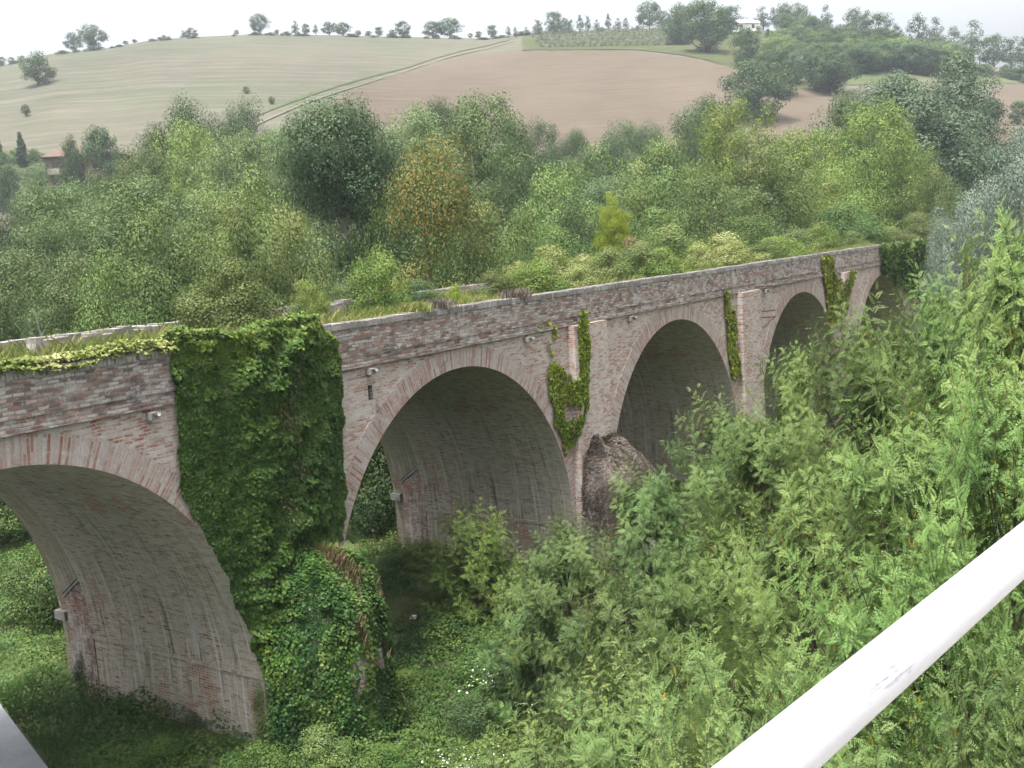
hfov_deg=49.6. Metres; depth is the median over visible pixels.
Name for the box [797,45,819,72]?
hill oak
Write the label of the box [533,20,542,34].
hill tree
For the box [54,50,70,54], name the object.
bush
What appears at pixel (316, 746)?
shrub
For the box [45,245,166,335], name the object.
locust tree
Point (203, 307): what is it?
shrub
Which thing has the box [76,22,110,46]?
hill tree
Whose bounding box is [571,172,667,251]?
poplar tree
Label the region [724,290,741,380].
ivy
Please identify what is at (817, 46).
hill oak
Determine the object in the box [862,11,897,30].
hill tree
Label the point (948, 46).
hill oak
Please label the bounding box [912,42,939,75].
hill oak
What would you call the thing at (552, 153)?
oak tree
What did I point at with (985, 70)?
bush
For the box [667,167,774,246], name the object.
poplar tree
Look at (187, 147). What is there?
oak tree
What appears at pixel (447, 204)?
autumn tree
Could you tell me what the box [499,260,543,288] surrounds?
shrub
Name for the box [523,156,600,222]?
oak tree
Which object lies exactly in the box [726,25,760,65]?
hill oak
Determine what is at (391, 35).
bush
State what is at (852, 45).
hill oak
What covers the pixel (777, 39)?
hill oak
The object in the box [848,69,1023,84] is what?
meadow
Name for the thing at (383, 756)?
shrub
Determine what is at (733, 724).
locust tree
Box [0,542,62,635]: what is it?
shrub
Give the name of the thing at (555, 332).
ivy
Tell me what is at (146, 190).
poplar tree
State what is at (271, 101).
hill tree
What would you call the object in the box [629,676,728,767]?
locust tree
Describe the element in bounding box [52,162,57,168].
window
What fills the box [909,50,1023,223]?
willow tree
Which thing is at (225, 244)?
locust tree
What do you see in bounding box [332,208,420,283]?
locust tree
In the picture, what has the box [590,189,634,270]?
locust tree
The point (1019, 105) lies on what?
hill tree
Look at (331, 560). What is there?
withered creeper
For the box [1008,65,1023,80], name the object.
bush
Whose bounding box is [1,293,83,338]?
oak tree
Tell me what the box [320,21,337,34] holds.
hill tree
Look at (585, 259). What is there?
shrub
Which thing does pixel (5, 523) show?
shrub
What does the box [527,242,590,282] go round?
shrub
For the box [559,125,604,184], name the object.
oak tree
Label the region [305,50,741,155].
ploughed field
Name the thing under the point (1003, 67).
bush
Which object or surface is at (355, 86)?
track
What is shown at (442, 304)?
dry tuft
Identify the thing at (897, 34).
hill oak
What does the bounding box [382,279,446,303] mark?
shrub
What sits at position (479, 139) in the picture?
poplar tree
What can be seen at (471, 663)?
shrub
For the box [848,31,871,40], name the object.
hill oak
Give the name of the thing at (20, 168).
bank
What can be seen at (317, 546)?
dry grass
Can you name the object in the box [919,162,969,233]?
shrub
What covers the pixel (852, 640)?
locust tree
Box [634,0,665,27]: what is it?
hill tree
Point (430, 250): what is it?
locust tree
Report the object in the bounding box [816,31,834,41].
hill oak
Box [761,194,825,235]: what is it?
locust tree
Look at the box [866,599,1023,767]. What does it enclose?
locust tree
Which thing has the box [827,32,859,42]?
hill oak
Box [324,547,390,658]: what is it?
dry vines
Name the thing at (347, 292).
shrub
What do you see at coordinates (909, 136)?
poplar tree
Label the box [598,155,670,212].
locust tree
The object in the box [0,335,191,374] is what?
flowering creeper
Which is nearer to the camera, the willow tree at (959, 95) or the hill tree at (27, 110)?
the willow tree at (959, 95)
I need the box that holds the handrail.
[711,521,1023,767]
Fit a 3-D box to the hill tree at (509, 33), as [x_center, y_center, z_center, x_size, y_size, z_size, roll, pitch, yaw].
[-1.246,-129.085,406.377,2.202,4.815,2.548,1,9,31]
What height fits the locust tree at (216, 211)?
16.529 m
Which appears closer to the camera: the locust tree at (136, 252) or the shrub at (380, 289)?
the shrub at (380, 289)
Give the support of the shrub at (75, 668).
on the ground at (122, 94)
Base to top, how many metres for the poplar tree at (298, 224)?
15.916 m
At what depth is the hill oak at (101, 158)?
201.27 m
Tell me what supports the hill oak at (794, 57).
on the ground at (122, 94)
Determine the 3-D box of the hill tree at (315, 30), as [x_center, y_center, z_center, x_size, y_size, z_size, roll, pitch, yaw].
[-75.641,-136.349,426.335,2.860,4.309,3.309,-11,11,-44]
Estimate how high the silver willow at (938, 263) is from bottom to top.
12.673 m
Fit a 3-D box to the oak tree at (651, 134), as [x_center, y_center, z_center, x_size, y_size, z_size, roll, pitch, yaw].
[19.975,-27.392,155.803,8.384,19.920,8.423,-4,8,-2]
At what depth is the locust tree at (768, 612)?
14.79 m
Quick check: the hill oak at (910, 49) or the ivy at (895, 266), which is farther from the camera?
the hill oak at (910, 49)
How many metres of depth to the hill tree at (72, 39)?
404.38 m
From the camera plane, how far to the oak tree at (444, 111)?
139.77 m
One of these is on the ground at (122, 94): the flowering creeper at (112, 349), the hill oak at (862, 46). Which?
the hill oak at (862, 46)
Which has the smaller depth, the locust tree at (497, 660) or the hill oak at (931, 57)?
the locust tree at (497, 660)
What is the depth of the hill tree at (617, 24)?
411.37 m
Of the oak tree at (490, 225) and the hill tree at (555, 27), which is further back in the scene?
the hill tree at (555, 27)
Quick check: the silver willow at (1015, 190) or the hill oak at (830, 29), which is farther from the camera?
the hill oak at (830, 29)
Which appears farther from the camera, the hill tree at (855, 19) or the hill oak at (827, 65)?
the hill tree at (855, 19)
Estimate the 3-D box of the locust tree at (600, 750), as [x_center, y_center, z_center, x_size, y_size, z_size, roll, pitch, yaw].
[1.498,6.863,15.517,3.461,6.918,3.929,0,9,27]
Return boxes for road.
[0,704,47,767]
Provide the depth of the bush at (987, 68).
340.97 m
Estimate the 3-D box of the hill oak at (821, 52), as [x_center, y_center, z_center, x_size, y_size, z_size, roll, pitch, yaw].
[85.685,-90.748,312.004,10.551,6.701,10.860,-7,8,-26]
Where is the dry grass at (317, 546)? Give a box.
[310,539,380,622]
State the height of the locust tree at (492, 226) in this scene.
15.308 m
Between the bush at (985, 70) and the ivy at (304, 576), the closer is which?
the ivy at (304, 576)
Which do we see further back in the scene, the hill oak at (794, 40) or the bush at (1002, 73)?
the bush at (1002, 73)
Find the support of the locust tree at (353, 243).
on the ground at (122, 94)
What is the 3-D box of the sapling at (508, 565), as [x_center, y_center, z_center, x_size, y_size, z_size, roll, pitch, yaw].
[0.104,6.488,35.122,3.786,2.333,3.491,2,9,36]
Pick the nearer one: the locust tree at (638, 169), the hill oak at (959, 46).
the locust tree at (638, 169)
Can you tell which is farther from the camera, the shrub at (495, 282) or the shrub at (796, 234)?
the shrub at (796, 234)
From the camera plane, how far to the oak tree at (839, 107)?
121.83 m
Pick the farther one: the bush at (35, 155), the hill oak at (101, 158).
the bush at (35, 155)
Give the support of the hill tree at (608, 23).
on the ground at (122, 94)
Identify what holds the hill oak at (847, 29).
on the ground at (122, 94)
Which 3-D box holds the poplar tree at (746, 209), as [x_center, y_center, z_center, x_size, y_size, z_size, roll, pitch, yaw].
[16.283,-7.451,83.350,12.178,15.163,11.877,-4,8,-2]
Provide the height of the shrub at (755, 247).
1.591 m
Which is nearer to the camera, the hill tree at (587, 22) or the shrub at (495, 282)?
the shrub at (495, 282)
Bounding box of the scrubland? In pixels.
[721,31,1023,90]
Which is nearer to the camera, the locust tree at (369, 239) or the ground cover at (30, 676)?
the ground cover at (30, 676)
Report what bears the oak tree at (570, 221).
on the ground at (122, 94)
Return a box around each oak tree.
[0,196,49,339]
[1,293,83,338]
[9,158,68,231]
[130,88,248,198]
[137,119,203,200]
[146,111,238,232]
[207,93,276,203]
[315,168,476,298]
[334,113,402,238]
[406,94,495,203]
[451,191,521,271]
[481,111,541,233]
[519,114,570,204]
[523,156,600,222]
[527,191,615,267]
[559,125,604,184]
[582,118,656,193]
[624,119,678,209]
[651,96,723,219]
[677,91,744,166]
[682,154,745,207]
[800,87,922,209]
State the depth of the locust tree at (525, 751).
16.17 m
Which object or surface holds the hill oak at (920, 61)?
on the ground at (122, 94)
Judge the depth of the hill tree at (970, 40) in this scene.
398.59 m
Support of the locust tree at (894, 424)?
on the ground at (122, 94)
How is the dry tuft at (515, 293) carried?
on the viaduct
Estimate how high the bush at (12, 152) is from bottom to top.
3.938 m
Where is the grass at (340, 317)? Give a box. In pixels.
[0,242,873,370]
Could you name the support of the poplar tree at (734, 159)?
on the ground at (122, 94)
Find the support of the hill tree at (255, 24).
on the ground at (122, 94)
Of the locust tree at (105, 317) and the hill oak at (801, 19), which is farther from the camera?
the hill oak at (801, 19)
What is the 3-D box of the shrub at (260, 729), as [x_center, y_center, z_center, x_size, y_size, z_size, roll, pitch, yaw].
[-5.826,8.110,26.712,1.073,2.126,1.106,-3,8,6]
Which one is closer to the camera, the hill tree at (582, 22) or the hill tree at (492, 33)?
the hill tree at (582, 22)
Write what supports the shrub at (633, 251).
on the viaduct
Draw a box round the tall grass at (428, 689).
[0,513,808,767]
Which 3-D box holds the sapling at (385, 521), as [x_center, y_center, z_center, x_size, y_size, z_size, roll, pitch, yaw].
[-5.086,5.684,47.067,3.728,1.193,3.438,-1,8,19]
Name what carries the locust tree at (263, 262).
on the ground at (122, 94)
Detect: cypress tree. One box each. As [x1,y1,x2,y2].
[0,144,5,159]
[15,131,27,166]
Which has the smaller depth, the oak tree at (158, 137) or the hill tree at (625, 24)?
the oak tree at (158, 137)
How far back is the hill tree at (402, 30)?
429.78 m
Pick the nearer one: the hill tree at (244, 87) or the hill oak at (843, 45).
the hill tree at (244, 87)
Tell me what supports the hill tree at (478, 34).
on the ground at (122, 94)
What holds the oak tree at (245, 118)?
on the ground at (122, 94)
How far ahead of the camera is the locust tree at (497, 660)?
26.88 m
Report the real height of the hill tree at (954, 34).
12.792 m
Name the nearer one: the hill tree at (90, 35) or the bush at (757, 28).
the bush at (757, 28)
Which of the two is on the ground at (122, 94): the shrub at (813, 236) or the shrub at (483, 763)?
the shrub at (483, 763)
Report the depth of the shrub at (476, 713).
26.83 m
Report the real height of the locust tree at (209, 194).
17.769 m
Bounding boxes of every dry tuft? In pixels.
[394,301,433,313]
[422,298,461,309]
[494,288,531,298]
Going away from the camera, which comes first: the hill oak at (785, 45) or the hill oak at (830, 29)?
the hill oak at (785, 45)
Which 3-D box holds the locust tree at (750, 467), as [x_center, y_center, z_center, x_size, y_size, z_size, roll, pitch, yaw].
[5.252,4.705,21.862,4.317,8.908,3.864,-2,8,12]
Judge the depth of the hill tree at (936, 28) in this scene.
402.88 m
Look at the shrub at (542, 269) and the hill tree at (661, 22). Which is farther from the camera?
the hill tree at (661, 22)
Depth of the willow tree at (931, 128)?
121.17 m
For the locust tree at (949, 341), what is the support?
on the ground at (122, 94)
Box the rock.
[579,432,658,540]
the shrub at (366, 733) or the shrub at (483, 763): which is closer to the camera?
the shrub at (483, 763)
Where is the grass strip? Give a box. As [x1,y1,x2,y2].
[252,39,509,116]
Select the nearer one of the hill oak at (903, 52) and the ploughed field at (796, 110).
the ploughed field at (796, 110)
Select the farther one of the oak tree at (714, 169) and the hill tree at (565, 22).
the hill tree at (565, 22)
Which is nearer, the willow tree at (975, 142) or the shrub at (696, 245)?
the shrub at (696, 245)
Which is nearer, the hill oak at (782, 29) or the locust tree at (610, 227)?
the locust tree at (610, 227)
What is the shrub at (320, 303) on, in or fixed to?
on the viaduct
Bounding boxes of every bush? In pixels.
[7,147,31,162]
[26,148,43,162]
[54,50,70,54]
[83,46,94,51]
[157,35,171,40]
[179,27,198,37]
[280,31,291,35]
[385,33,398,37]
[421,744,512,767]
[430,658,536,722]
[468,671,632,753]
[753,26,762,33]
[764,28,772,36]
[971,63,993,75]
[977,63,999,76]
[996,64,1012,74]
[998,68,1023,77]
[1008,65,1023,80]
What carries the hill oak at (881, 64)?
on the ground at (122, 94)
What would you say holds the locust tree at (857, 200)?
on the ground at (122, 94)
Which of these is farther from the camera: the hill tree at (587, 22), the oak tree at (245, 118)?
the hill tree at (587, 22)
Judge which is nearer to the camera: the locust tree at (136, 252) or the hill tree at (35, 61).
the locust tree at (136, 252)
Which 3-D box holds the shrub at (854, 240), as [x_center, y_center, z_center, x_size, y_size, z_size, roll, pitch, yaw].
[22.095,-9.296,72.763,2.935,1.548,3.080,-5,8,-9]
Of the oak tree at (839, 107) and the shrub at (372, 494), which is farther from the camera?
the oak tree at (839, 107)
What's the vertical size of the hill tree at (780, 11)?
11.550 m
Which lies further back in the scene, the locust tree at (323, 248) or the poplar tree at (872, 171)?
the poplar tree at (872, 171)
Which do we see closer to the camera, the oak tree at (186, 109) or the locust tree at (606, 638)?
the locust tree at (606, 638)
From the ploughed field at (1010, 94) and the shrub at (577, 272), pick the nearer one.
the shrub at (577, 272)
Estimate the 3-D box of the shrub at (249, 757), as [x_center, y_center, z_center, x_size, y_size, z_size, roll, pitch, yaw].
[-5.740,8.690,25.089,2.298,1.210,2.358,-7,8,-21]
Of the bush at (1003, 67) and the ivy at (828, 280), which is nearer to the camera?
the ivy at (828, 280)
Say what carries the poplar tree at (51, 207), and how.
on the ground at (122, 94)
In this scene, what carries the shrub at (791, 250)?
on the viaduct
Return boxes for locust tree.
[33,179,120,299]
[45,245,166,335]
[65,189,199,324]
[82,194,231,325]
[165,185,235,272]
[172,185,321,291]
[182,195,300,314]
[196,162,318,300]
[247,201,341,304]
[252,246,297,300]
[275,229,368,304]
[331,204,382,282]
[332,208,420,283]
[369,202,480,284]
[441,197,534,284]
[447,690,636,767]
[464,566,594,732]
[488,203,563,278]
[491,504,636,727]
[503,163,609,262]
[510,545,762,767]
[521,624,691,767]
[531,138,641,253]
[583,449,737,692]
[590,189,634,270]
[593,181,669,250]
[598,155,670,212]
[606,568,849,767]
[616,131,711,243]
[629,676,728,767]
[630,489,821,765]
[659,382,800,649]
[661,407,858,701]
[676,432,894,738]
[719,331,873,686]
[745,647,944,767]
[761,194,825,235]
[762,477,1023,767]
[765,361,1023,767]
[767,284,961,662]
[801,161,890,230]
[837,358,951,526]
[857,192,1023,750]
[861,177,927,230]
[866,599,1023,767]
[873,258,1021,660]
[876,329,1023,766]
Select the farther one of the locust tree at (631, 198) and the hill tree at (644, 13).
the hill tree at (644, 13)
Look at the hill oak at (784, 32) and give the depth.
338.65 m
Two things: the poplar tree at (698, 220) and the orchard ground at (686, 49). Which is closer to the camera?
the poplar tree at (698, 220)
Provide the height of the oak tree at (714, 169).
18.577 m
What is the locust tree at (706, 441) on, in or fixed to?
on the ground at (122, 94)
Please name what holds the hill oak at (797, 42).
on the ground at (122, 94)
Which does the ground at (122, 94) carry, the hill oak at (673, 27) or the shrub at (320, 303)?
the hill oak at (673, 27)
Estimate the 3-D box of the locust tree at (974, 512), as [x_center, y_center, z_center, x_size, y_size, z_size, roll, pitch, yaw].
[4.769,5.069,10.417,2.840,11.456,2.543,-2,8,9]
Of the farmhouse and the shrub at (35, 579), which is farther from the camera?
the farmhouse
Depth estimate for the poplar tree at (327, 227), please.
110.65 m
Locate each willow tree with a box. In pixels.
[823,68,1008,227]
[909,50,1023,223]
[918,122,1023,233]
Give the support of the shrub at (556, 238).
on the viaduct
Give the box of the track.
[257,40,514,124]
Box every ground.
[0,28,1023,767]
[522,29,722,63]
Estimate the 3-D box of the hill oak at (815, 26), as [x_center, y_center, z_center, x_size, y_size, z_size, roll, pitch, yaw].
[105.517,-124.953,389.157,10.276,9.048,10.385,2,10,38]
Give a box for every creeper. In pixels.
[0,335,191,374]
[263,544,409,762]
[307,548,376,634]
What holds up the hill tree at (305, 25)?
on the ground at (122, 94)
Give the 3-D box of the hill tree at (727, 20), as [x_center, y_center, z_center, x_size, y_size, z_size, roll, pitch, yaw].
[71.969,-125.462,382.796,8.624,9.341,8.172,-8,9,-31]
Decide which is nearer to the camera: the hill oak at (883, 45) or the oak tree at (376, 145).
the oak tree at (376, 145)
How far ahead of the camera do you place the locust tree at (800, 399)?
24.84 m
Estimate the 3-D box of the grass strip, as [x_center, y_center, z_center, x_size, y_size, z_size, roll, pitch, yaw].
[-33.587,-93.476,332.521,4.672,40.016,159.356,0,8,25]
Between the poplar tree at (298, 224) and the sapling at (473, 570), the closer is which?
the sapling at (473, 570)
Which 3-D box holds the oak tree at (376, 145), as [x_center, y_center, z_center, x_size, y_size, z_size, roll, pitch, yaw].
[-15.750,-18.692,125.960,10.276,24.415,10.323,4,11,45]
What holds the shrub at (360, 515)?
on the ground at (122, 94)
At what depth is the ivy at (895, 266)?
71.28 m
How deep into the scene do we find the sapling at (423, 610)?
35.47 m
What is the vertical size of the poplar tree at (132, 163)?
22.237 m
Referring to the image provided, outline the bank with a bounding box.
[0,131,301,210]
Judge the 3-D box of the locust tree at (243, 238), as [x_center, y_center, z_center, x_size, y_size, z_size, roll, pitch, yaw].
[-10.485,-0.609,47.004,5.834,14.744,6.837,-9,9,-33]
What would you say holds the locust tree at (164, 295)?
on the ground at (122, 94)
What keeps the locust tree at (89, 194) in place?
on the ground at (122, 94)
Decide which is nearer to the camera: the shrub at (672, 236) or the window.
the shrub at (672, 236)
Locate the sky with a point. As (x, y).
(26, 26)
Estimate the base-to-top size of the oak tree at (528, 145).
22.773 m
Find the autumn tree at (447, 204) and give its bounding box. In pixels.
[368,127,506,293]
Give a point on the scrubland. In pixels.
(728, 57)
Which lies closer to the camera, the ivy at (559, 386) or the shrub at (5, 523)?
the ivy at (559, 386)
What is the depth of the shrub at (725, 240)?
56.43 m
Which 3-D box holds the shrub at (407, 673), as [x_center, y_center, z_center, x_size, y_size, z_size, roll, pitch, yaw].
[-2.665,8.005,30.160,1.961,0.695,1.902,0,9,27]
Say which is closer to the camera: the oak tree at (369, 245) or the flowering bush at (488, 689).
the flowering bush at (488, 689)
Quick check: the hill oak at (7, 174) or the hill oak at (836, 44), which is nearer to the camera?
the hill oak at (7, 174)
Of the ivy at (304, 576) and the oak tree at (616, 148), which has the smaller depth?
the ivy at (304, 576)
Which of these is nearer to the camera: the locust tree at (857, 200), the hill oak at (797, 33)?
the locust tree at (857, 200)
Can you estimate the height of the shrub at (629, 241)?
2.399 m
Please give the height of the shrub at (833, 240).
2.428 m
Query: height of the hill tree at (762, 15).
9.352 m
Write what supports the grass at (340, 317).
on the viaduct
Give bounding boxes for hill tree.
[0,56,6,66]
[16,50,57,85]
[21,104,30,115]
[61,32,83,50]
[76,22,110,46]
[242,86,251,92]
[248,13,270,32]
[268,96,274,103]
[291,20,299,33]
[301,23,310,33]
[311,24,318,33]
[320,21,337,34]
[334,21,352,35]
[374,26,384,35]
[393,20,410,35]
[420,20,446,36]
[438,16,464,36]
[474,31,481,37]
[486,24,497,37]
[505,26,511,36]
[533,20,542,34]
[543,10,564,33]
[561,17,574,31]
[576,15,584,30]
[584,15,590,30]
[604,13,611,28]
[613,18,621,29]
[622,18,629,28]
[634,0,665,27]
[648,11,669,27]
[671,5,698,35]
[713,8,735,31]
[722,5,743,33]
[752,6,771,30]
[770,3,792,27]
[785,1,812,20]
[819,4,834,30]
[840,6,873,33]
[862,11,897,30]
[893,24,903,34]
[905,12,934,41]
[927,16,946,40]
[941,25,968,46]
[960,19,988,61]
[979,32,1007,66]
[998,36,1022,66]
[1006,100,1023,123]
[1009,37,1023,66]
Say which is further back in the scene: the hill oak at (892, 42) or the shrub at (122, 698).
the hill oak at (892, 42)
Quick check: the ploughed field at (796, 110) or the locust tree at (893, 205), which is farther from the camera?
the ploughed field at (796, 110)
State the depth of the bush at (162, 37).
398.54 m
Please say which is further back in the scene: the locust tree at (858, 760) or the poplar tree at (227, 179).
the poplar tree at (227, 179)
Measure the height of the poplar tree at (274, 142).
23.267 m
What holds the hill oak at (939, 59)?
on the ground at (122, 94)
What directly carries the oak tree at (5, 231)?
on the ground at (122, 94)
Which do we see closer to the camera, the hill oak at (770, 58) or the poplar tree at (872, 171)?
the poplar tree at (872, 171)
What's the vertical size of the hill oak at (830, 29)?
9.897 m
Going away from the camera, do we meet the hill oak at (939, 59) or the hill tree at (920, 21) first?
the hill oak at (939, 59)
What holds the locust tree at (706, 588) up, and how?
on the ground at (122, 94)
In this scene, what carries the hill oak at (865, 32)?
on the ground at (122, 94)
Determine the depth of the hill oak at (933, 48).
322.55 m
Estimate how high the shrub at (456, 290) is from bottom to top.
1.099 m
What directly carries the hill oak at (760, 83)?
on the ground at (122, 94)
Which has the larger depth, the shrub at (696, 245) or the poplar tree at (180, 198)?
the poplar tree at (180, 198)
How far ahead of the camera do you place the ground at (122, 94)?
303.35 m
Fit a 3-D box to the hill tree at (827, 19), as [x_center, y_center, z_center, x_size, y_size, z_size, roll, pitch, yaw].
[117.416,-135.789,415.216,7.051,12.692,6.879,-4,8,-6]
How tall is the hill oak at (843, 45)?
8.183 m
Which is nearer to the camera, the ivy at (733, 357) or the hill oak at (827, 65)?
the ivy at (733, 357)
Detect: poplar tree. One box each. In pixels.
[0,174,141,328]
[0,243,126,341]
[21,185,84,262]
[57,169,216,319]
[82,138,191,260]
[159,187,214,233]
[168,120,298,240]
[243,123,340,270]
[268,124,360,273]
[268,202,334,272]
[271,91,409,272]
[354,96,467,238]
[407,87,555,283]
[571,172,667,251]
[665,183,795,245]
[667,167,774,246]
[674,93,787,234]
[711,142,825,239]
[766,124,861,239]
[800,91,936,231]
[871,119,942,226]
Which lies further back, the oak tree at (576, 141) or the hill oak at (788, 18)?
the hill oak at (788, 18)
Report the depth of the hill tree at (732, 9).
383.39 m
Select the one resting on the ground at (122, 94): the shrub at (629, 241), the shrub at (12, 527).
the shrub at (12, 527)
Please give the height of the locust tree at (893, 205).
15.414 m
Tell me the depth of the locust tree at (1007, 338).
14.89 m
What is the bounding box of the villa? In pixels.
[733,17,760,31]
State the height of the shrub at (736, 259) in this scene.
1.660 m
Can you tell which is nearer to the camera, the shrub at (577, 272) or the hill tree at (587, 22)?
the shrub at (577, 272)
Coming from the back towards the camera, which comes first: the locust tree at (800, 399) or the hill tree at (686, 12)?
the hill tree at (686, 12)
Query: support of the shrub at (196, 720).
on the ground at (122, 94)
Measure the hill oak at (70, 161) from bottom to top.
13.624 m
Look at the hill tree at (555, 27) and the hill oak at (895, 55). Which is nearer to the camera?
the hill oak at (895, 55)
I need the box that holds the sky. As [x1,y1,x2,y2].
[0,0,1023,69]
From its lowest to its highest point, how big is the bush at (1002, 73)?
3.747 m
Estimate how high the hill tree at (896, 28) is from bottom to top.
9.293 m
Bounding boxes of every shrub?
[0,498,30,546]
[0,501,30,541]
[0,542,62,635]
[69,653,92,697]
[108,691,142,716]
[115,724,215,767]
[167,257,295,329]
[177,711,216,733]
[214,737,307,767]
[248,682,276,752]
[283,722,360,767]
[285,278,335,323]
[329,278,368,302]
[344,244,415,312]
[346,445,396,539]
[346,708,381,751]
[347,441,395,543]
[351,740,428,767]
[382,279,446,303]
[393,663,449,695]
[395,609,501,657]
[439,689,512,743]
[445,283,471,299]
[446,625,544,698]
[467,753,516,767]
[469,268,519,295]
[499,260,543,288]
[500,256,573,293]
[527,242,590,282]
[535,223,604,270]
[545,263,601,290]
[565,252,609,276]
[568,244,634,282]
[603,235,648,274]
[606,240,666,276]
[610,205,690,261]
[632,246,695,277]
[645,223,714,262]
[660,238,713,256]
[678,243,723,269]
[690,231,747,265]
[711,241,773,265]
[721,214,792,252]
[740,239,788,259]
[751,235,820,258]
[771,228,827,252]
[793,228,845,247]
[804,221,846,248]
[810,201,893,244]
[840,230,869,246]
[844,230,898,244]
[874,226,919,243]
[899,211,951,239]
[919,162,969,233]
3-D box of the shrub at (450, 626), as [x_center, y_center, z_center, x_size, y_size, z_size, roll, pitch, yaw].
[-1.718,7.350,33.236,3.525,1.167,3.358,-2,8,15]
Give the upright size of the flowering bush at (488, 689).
0.772 m
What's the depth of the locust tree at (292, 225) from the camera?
47.89 m
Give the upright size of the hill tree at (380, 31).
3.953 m
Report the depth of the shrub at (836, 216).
79.99 m
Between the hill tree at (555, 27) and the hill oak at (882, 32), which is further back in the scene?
the hill tree at (555, 27)
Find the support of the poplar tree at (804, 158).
on the ground at (122, 94)
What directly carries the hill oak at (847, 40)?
on the ground at (122, 94)
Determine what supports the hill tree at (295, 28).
on the ground at (122, 94)
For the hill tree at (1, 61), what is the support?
on the ground at (122, 94)
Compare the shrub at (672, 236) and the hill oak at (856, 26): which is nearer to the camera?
the shrub at (672, 236)
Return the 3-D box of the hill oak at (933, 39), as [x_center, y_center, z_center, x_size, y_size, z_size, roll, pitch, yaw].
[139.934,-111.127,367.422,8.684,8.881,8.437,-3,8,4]
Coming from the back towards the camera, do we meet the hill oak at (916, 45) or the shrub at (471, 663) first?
the hill oak at (916, 45)
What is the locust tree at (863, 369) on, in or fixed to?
on the ground at (122, 94)
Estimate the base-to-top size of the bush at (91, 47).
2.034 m
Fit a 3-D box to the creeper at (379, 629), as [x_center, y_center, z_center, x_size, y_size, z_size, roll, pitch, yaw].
[-3.944,6.484,26.882,2.484,5.304,4.099,2,9,34]
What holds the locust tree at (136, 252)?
on the ground at (122, 94)
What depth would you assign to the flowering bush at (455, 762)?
24.80 m
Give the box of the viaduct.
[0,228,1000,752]
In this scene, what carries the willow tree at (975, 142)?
on the ground at (122, 94)
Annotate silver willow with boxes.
[908,199,997,421]
[923,122,1023,422]
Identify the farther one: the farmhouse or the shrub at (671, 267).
the farmhouse
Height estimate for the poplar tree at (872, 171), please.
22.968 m
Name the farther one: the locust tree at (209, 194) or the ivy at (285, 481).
the locust tree at (209, 194)
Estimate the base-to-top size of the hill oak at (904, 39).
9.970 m
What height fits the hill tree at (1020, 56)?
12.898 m
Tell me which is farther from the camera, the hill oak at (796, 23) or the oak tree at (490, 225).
the hill oak at (796, 23)
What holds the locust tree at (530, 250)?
on the ground at (122, 94)
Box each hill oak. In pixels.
[0,151,27,211]
[56,132,90,197]
[76,123,122,201]
[662,2,693,44]
[680,0,732,51]
[717,58,799,120]
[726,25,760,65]
[753,45,806,96]
[760,31,798,52]
[766,28,789,46]
[769,41,801,53]
[773,12,799,29]
[773,28,794,36]
[779,50,808,82]
[786,29,804,40]
[786,38,804,50]
[787,16,814,28]
[788,21,806,30]
[789,23,811,39]
[789,40,805,62]
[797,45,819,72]
[797,50,863,92]
[800,15,825,30]
[800,36,830,47]
[804,49,830,71]
[808,41,836,53]
[815,25,840,36]
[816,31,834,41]
[822,42,843,60]
[825,42,850,60]
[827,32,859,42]
[831,36,854,45]
[834,25,857,33]
[843,43,876,70]
[844,31,861,39]
[844,42,881,72]
[844,45,883,72]
[845,23,863,36]
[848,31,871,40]
[861,28,872,37]
[863,27,891,40]
[869,48,894,70]
[871,39,907,69]
[873,41,900,69]
[883,43,908,69]
[885,31,903,39]
[886,43,906,71]
[887,36,910,41]
[895,44,924,72]
[897,40,927,73]
[899,42,915,67]
[905,41,929,73]
[907,44,948,75]
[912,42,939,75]
[915,49,941,72]
[923,36,947,44]
[931,46,947,75]
[937,43,963,76]
[948,41,974,59]
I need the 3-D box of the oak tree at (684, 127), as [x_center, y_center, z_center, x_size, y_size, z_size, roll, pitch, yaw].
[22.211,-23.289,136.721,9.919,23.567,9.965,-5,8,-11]
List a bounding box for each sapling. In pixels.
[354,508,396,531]
[365,534,456,579]
[383,558,497,616]
[406,495,532,631]
[455,547,563,611]
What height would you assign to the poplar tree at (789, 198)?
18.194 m
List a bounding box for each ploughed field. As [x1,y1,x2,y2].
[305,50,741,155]
[746,89,862,142]
[989,83,1023,145]
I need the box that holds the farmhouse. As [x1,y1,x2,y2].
[40,145,130,190]
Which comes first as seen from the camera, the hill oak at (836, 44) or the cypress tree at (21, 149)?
the cypress tree at (21, 149)
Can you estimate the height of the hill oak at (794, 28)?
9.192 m
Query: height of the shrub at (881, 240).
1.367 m
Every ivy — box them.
[162,310,348,707]
[258,538,367,760]
[539,322,558,368]
[548,310,591,456]
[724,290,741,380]
[821,254,856,324]
[879,234,947,298]
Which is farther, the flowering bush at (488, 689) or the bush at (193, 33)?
the bush at (193, 33)
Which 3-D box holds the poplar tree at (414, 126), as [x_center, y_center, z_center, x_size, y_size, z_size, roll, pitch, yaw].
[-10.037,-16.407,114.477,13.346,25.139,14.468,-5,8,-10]
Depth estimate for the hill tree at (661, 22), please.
404.91 m
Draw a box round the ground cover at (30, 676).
[0,502,816,767]
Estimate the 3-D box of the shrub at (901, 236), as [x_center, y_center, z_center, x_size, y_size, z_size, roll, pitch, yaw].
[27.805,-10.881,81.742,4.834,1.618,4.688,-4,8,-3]

